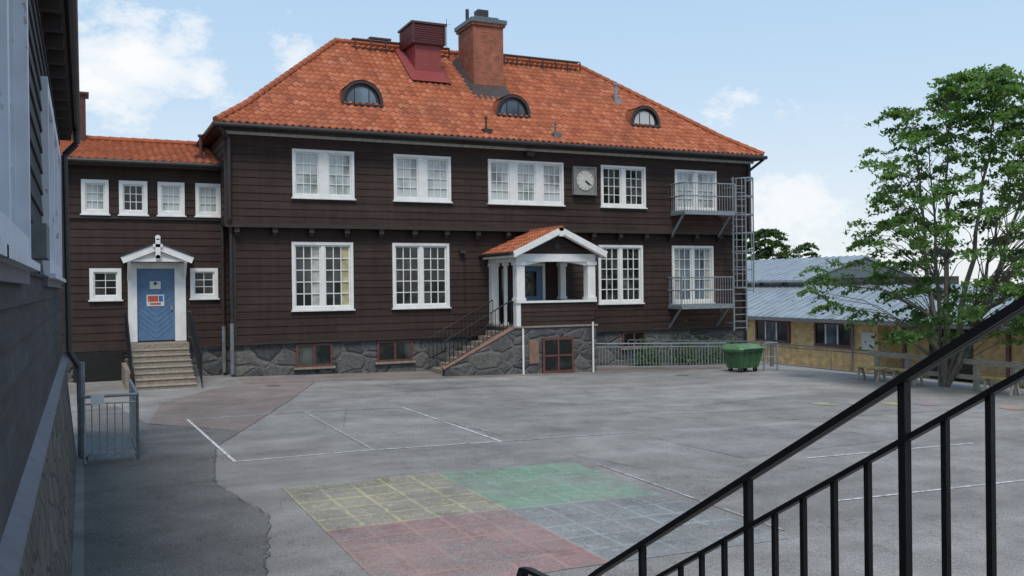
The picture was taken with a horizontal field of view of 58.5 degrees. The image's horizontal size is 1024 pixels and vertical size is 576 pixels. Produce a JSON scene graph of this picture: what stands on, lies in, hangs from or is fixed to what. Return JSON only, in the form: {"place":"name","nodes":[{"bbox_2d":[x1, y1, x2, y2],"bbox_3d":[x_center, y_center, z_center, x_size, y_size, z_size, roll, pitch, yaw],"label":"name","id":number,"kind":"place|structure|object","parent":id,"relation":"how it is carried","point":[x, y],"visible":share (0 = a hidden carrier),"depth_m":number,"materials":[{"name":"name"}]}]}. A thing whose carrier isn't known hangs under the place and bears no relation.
{"place":"outdoors","nodes":[
{"label":"outdoors","id":0,"kind":"place"},
{"bbox_2d":[68,361,1023,575],"bbox_3d":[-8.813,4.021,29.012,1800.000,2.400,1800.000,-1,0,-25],"label":"ground","id":1,"kind":"structure","parent":0,"point":[302,541],"depth_m":15.52,"materials":[{"name":"grey asphalt"}]},
{"bbox_2d":[0,0,76,575],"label":"walls","id":2,"kind":"structure","parent":1,"relation":"on","point":[38,459],"depth_m":6.47,"materials":[{"name":"grey stone"}]},
{"bbox_2d":[0,0,65,287],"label":"windows","id":3,"kind":"structure","parent":2,"relation":"attached to","point":[18,264],"depth_m":5.18,"materials":[{"name":"white paint"}]},
{"bbox_2d":[31,223,63,284],"bbox_3d":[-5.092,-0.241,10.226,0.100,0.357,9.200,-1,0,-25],"label":"electrical box","id":4,"kind":"object","parent":2,"relation":"attached to","point":[40,242],"visible":0.78,"depth_m":6.07,"materials":[{"name":"black paint"}]},
{"bbox_2d":[38,0,84,456],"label":"eaves","id":5,"kind":"object","parent":2,"relation":"attached to","point":[59,22],"visible":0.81,"depth_m":12.40,"materials":[{"name":"metal"}]},
{"bbox_2d":[73,351,129,389],"bbox_3d":[-12.005,2.414,26.682,1.480,0.900,3.080,-1,0,-25],"label":"basement stairwell","id":6,"kind":"object","parent":1,"relation":"on","point":[103,366],"visible":0.89,"depth_m":27.99,"materials":[{"name":"concrete"}]},
{"bbox_2d":[61,157,229,382],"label":"walls","id":7,"kind":"structure","parent":1,"relation":"on","point":[97,241],"depth_m":28.43,"materials":[{"name":"wood"}]},
{"bbox_2d":[59,135,221,163],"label":"tiled roof","id":8,"kind":"structure","parent":7,"relation":"on","point":[109,147],"depth_m":29.96,"materials":[{"name":"tile"}]},
{"bbox_2d":[71,91,208,160],"bbox_3d":[-12.605,-5.325,30.488,5.573,2.470,1.265,-1,0,7],"label":"sheet metal chimney","id":9,"kind":"object","parent":8,"relation":"on","point":[84,96],"visible":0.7,"depth_m":30.52,"materials":[{"name":"black metal"}]},
{"bbox_2d":[80,179,220,301],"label":"windows","id":10,"kind":"structure","parent":7,"relation":"attached to","point":[105,284],"depth_m":28.61,"materials":[{"name":"white paint"}]},
{"bbox_2d":[128,262,185,341],"bbox_3d":[-11.177,0.438,28.797,1.700,2.480,0.160,-1,0,-25],"label":"front door","id":11,"kind":"structure","parent":7,"relation":"attached to","point":[156,300],"depth_m":28.80,"materials":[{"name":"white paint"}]},
{"bbox_2d":[120,235,193,280],"bbox_3d":[-11.049,-0.928,28.463,2.116,1.408,0.820,-1,0,-25],"label":"door hood","id":12,"kind":"object","parent":7,"relation":"attached to","point":[157,251],"depth_m":28.16,"materials":[{"name":"white paint"}]},
{"bbox_2d":[128,341,196,390],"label":"door steps","id":13,"kind":"structure","parent":1,"relation":"on","point":[161,365],"depth_m":26.75,"materials":[{"name":"concrete"}]},
{"bbox_2d":[125,311,202,387],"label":"door step railing","id":14,"kind":"object","parent":13,"relation":"on","point":[193,336],"depth_m":26.98,"materials":[{"name":"black metal"}]},
{"bbox_2d":[85,403,268,575],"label":"asphalt patch","id":15,"kind":"object","parent":1,"relation":"on","point":[165,504],"visible":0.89,"depth_m":11.46,"materials":[{"name":"grey asphalt"}]},
{"bbox_2d":[82,379,139,463],"bbox_3d":[-7.065,2.277,16.044,0.848,1.120,2.622,-1,0,-25],"label":"galvanised guard railing","id":16,"kind":"object","parent":15,"relation":"on","point":[115,446],"visible":1,"depth_m":15.04,"materials":[{"name":"metal"}]},
{"bbox_2d":[149,381,313,430],"bbox_3d":[-7.093,2.836,22.703,3.112,0.042,9.749,-1,0,-5],"label":"asphalt patch","id":17,"kind":"object","parent":1,"relation":"on","point":[252,401],"visible":1,"depth_m":21.85,"materials":[{"name":"grey asphalt"}]},
{"bbox_2d":[376,380,503,391],"bbox_3d":[-2.062,2.854,26.711,3.348,0.074,2.119,-1,0,-36],"label":"asphalt patch","id":18,"kind":"object","parent":1,"relation":"on","point":[431,386],"visible":1,"depth_m":26.67,"materials":[{"name":"grey asphalt"}]},
{"bbox_2d":[266,375,688,386],"bbox_3d":[-0.585,2.885,28.507,13.801,0.310,0.438,-1,0,-20],"label":"drain cover","id":19,"kind":"object","parent":1,"relation":"on","point":[279,385],"visible":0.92,"depth_m":26.34,"materials":[{"name":"metal"}]},
{"bbox_2d":[235,362,725,382],"bbox_3d":[0.850,2.950,31.929,20.000,0.506,2.880,-1,0,-25],"label":"asphalt patch","id":20,"kind":"object","parent":1,"relation":"on","point":[363,376],"visible":0.61,"depth_m":29.97,"materials":[{"name":"grey asphalt"}]},
{"bbox_2d":[229,327,744,376],"bbox_3d":[-1.704,2.999,37.855,20.400,2.630,9.920,-1,0,-25],"label":"stone foundation","id":21,"kind":"object","parent":1,"relation":"on","point":[280,359],"visible":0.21,"depth_m":31.32,"materials":[{"name":"stone"}]},
{"bbox_2d":[294,331,648,369],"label":"basement windows","id":22,"kind":"structure","parent":21,"relation":"attached to","point":[315,356],"depth_m":31.06,"materials":[{"name":"brown glass"}]},
{"bbox_2d":[429,225,607,376],"bbox_3d":[0.077,0.701,31.741,5.992,5.620,2.706,-1,0,-25],"label":"entrance porch","id":23,"kind":"object","parent":1,"relation":"on","point":[540,334],"visible":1,"depth_m":31.28,"materials":[{"name":"stone"}]},
{"bbox_2d":[501,263,544,323],"bbox_3d":[0.426,0.192,33.289,1.750,2.180,0.050,-1,0,-25],"label":"porch door","id":24,"kind":"structure","parent":23,"relation":"in","point":[534,273],"depth_m":33.46,"materials":[{"name":"blue paint"}]},
{"bbox_2d":[152,370,888,575],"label":"asphalt crack","id":25,"kind":"object","parent":1,"relation":"on","point":[269,553],"visible":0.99,"depth_m":14.68,"materials":[{"name":"grey asphalt"}]},
{"bbox_2d":[283,462,787,575],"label":"painted number grid","id":26,"kind":"object","parent":1,"relation":"on","point":[510,521],"visible":1,"depth_m":10.91,"materials":[{"name":"paint"}]},
{"bbox_2d":[186,407,1023,529],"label":"court lines","id":27,"kind":"object","parent":1,"relation":"on","point":[214,443],"visible":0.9,"depth_m":16.08,"materials":[{"name":"white paint"}]},
{"bbox_2d":[596,342,726,369],"bbox_3d":[5.432,2.465,33.038,5.093,1.080,0.052,-1,0,-14],"label":"steel fence","id":28,"kind":"object","parent":1,"relation":"on","point":[671,346],"visible":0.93,"depth_m":33.03,"materials":[{"name":"grey metal"}]},
{"bbox_2d":[505,380,867,406],"bbox_3d":[5.495,2.901,25.282,11.899,0.259,3.429,-1,0,-39],"label":"asphalt patch","id":29,"kind":"object","parent":1,"relation":"on","point":[697,395],"visible":1,"depth_m":24.94,"materials":[{"name":"grey asphalt"}]},
{"bbox_2d":[629,320,743,365],"bbox_3d":[6.733,2.131,35.536,5.602,1.732,1.208,-1,0,-25],"label":"shrub","id":30,"kind":"object","parent":1,"relation":"on","point":[651,355],"visible":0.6,"depth_m":35.37,"materials":[{"name":"green plant"}]},
{"bbox_2d":[628,339,773,366],"bbox_3d":[7.395,2.539,35.393,6.472,1.295,0.048,-1,0,-20],"label":"steel fence","id":31,"kind":"object","parent":1,"relation":"on","point":[695,351],"visible":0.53,"depth_m":35.28,"materials":[{"name":"grey metal"}]},
{"bbox_2d":[721,343,764,372],"bbox_3d":[8.224,2.490,32.449,1.414,0.974,0.967,-1,0,-34],"label":"green wheeled container","id":32,"kind":"object","parent":1,"relation":"on","point":[740,357],"visible":1,"depth_m":32.19,"materials":[{"name":"plastic"}]},
{"bbox_2d":[763,342,777,370],"bbox_3d":[9.297,2.465,32.861,0.660,1.030,0.060,-1,0,-25],"label":"steel barrier","id":33,"kind":"object","parent":1,"relation":"on","point":[776,356],"visible":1,"depth_m":32.86,"materials":[{"name":"grey metal"}]},
{"bbox_2d":[650,423,895,457],"bbox_3d":[4.924,2.850,17.333,4.130,0.090,2.506,-1,0,-32],"label":"asphalt patch","id":34,"kind":"object","parent":1,"relation":"on","point":[756,441],"visible":0.8,"depth_m":17.20,"materials":[{"name":"grey asphalt"}]},
{"bbox_2d":[747,228,800,259],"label":"distant tree","id":35,"kind":"object","parent":1,"relation":"on","point":[766,233],"visible":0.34,"depth_m":73.66,"materials":[{"name":"green plant"}]},
{"bbox_2d":[759,242,820,258],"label":"distant tree","id":36,"kind":"object","parent":1,"relation":"on","point":[806,246],"visible":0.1,"depth_m":76.21,"materials":[{"name":"green plant"}]},
{"bbox_2d":[771,343,901,376],"bbox_3d":[12.146,2.738,34.803,0.044,1.004,6.351,-1,0,-28],"label":"handrail fence","id":37,"kind":"object","parent":1,"relation":"on","point":[834,351],"visible":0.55,"depth_m":34.84,"materials":[{"name":"grey metal"}]},
{"bbox_2d":[854,365,887,381],"bbox_3d":[11.538,2.757,29.383,0.417,0.460,1.100,-1,0,-25],"label":"picnic bench","id":38,"kind":"object","parent":1,"relation":"on","point":[862,367],"visible":1,"depth_m":29.23,"materials":[{"name":"yellow wood"}]},
{"bbox_2d":[747,255,1023,387],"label":"yellow brick building","id":39,"kind":"structure","parent":1,"relation":"on","point":[775,314],"depth_m":45.41,"materials":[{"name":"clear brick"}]},
{"bbox_2d":[790,63,1023,387],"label":"deciduous tree","id":40,"kind":"object","parent":1,"relation":"on","point":[1004,287],"visible":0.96,"depth_m":27.17,"materials":[{"name":"green plant"}]},
{"bbox_2d":[890,368,923,385],"bbox_3d":[12.226,2.755,28.269,0.417,0.460,1.100,-1,0,-25],"label":"picnic bench","id":41,"kind":"object","parent":1,"relation":"on","point":[897,370],"visible":0.49,"depth_m":28.35,"materials":[{"name":"yellow wood"}]},
{"bbox_2d":[813,402,1023,409],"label":"coloured game marks","id":42,"kind":"object","parent":1,"relation":"on","point":[895,403],"visible":0.72,"depth_m":22.92},
{"bbox_2d":[867,351,1023,393],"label":"timber rail fence","id":43,"kind":"object","parent":1,"relation":"on","point":[1013,366],"visible":0.43,"depth_m":27.48,"materials":[{"name":"brown wood"}]},
{"bbox_2d":[939,249,955,386],"bbox_3d":[13.645,0.937,28.608,0.560,4.308,0.560,-1,0,-25],"label":"street lamp","id":44,"kind":"object","parent":1,"relation":"on","point":[952,254],"visible":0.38,"depth_m":28.56,"materials":[{"name":"metal"}]},
{"bbox_2d":[980,376,1022,395],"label":"picnic bench","id":45,"kind":"object","parent":1,"relation":"on","point":[988,378],"visible":0.66,"depth_m":25.74,"materials":[{"name":"yellow wood"}]},
{"bbox_3d":[1.318,1.489,2.955,1.300,2.676,5.000,-1,0,-25],"label":"concrete staircase","id":46,"kind":"object","parent":1,"relation":"on","visible":0},
{"bbox_2d":[516,295,1023,575],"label":"black stair railing","id":47,"kind":"object","parent":46,"relation":"on","point":[900,384],"visible":1,"depth_m":2.35,"materials":[{"name":"metal"}]},
{"bbox_2d":[78,0,1023,283],"label":"sky","id":48,"kind":"structure","parent":0,"point":[799,83],"materials":[{"name":"blue"}]},
{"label":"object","id":49,"kind":"object","parent":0,"visible":0},
{"bbox_2d":[203,133,747,342],"bbox_3d":[-1.809,-1.700,37.762,20.722,6.670,10.421,-1,0,-25],"label":"clapboard siding","id":50,"kind":"object","parent":49,"relation":"attached to","point":[261,179],"visible":0.63,"depth_m":31.75,"materials":[{"name":"brown wood"}]},
{"bbox_2d":[195,121,767,373],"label":"eaves and gutters","id":51,"kind":"object","parent":50,"relation":"attached to","point":[214,131],"visible":0.69,"depth_m":30.96,"materials":[{"name":"metal"}]},
{"bbox_2d":[212,38,764,155],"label":"tiled hip roof","id":52,"kind":"structure","parent":51,"relation":"on","point":[577,105],"depth_m":34.27,"materials":[{"name":"ceramic"}]},
{"bbox_2d":[339,80,383,106],"bbox_3d":[-5.440,-6.768,32.244,1.500,0.910,1.381,-1,0,-25],"label":"eyebrow dormer","id":53,"kind":"object","parent":52,"relation":"on","point":[362,91],"visible":1,"depth_m":31.77,"materials":[{"name":"metal"}]},
{"bbox_2d":[367,19,447,43],"bbox_3d":[-4.281,-9.981,37.457,3.522,2.050,1.069,-1,0,-13],"label":"vent box","id":54,"kind":"object","parent":52,"relation":"on","point":[379,38],"visible":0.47,"depth_m":36.86,"materials":[{"name":"metal"}]},
{"bbox_2d":[395,20,451,82],"bbox_3d":[-3.461,-8.975,35.501,1.600,2.330,2.050,-1,0,-25],"label":"red metal ventilation hood","id":55,"kind":"object","parent":52,"relation":"on","point":[422,43],"visible":0.99,"depth_m":34.99,"materials":[{"name":"red metal"}]},
{"bbox_2d":[351,38,580,70],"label":"ridge walkway","id":56,"kind":"structure","parent":52,"relation":"on","point":[448,49],"depth_m":38.14,"materials":[{"name":"black metal"}]},
{"bbox_2d":[452,9,509,100],"bbox_3d":[-1.121,-8.913,35.989,1.750,4.250,2.550,-1,0,-25],"label":"brick chimney","id":57,"kind":"object","parent":52,"relation":"on","point":[478,65],"visible":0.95,"depth_m":35.58,"materials":[{"name":"red brick"}]},
{"bbox_2d":[492,94,530,117],"bbox_3d":[-0.177,-6.815,34.681,1.400,0.870,1.330,-1,0,-25],"label":"eyebrow dormer","id":58,"kind":"object","parent":52,"relation":"on","point":[513,104],"visible":1,"depth_m":34.23,"materials":[{"name":"metal"}]},
{"bbox_2d":[481,83,621,137],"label":"roof pipes","id":59,"kind":"object","parent":52,"relation":"on","point":[616,100],"visible":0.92,"depth_m":33.60,"materials":[{"name":"grey metal"}]},
{"bbox_2d":[625,105,660,127],"bbox_3d":[5.120,-6.883,37.162,1.400,0.870,1.330,-1,0,-25],"label":"eyebrow dormer","id":60,"kind":"object","parent":52,"relation":"on","point":[645,114],"visible":0.98,"depth_m":36.73,"materials":[{"name":"ceramic"}]},
{"bbox_2d":[223,130,753,345],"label":"trim and brackets","id":61,"kind":"structure","parent":50,"relation":"attached to","point":[413,229],"depth_m":31.41,"materials":[{"name":"brown wood"}]},
{"bbox_2d":[291,148,716,311],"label":"windows","id":62,"kind":"structure","parent":50,"relation":"attached to","point":[322,277],"depth_m":31.85,"materials":[{"name":"white paint"}]},
{"bbox_2d":[572,166,596,195],"bbox_3d":[2.697,-3.981,34.008,0.970,1.050,0.194,-1,0,-25],"label":"wall clock","id":63,"kind":"object","parent":50,"relation":"attached to","point":[584,180],"depth_m":33.94,"materials":[{"name":"grey metal"}]},
{"bbox_2d":[667,177,754,330],"bbox_3d":[8.056,-1.344,36.069,3.618,6.100,1.597,-1,0,-25],"label":"fire escape","id":64,"kind":"object","parent":50,"relation":"attached to","point":[683,212],"visible":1,"depth_m":35.83,"materials":[{"name":"metal"}]}
]}

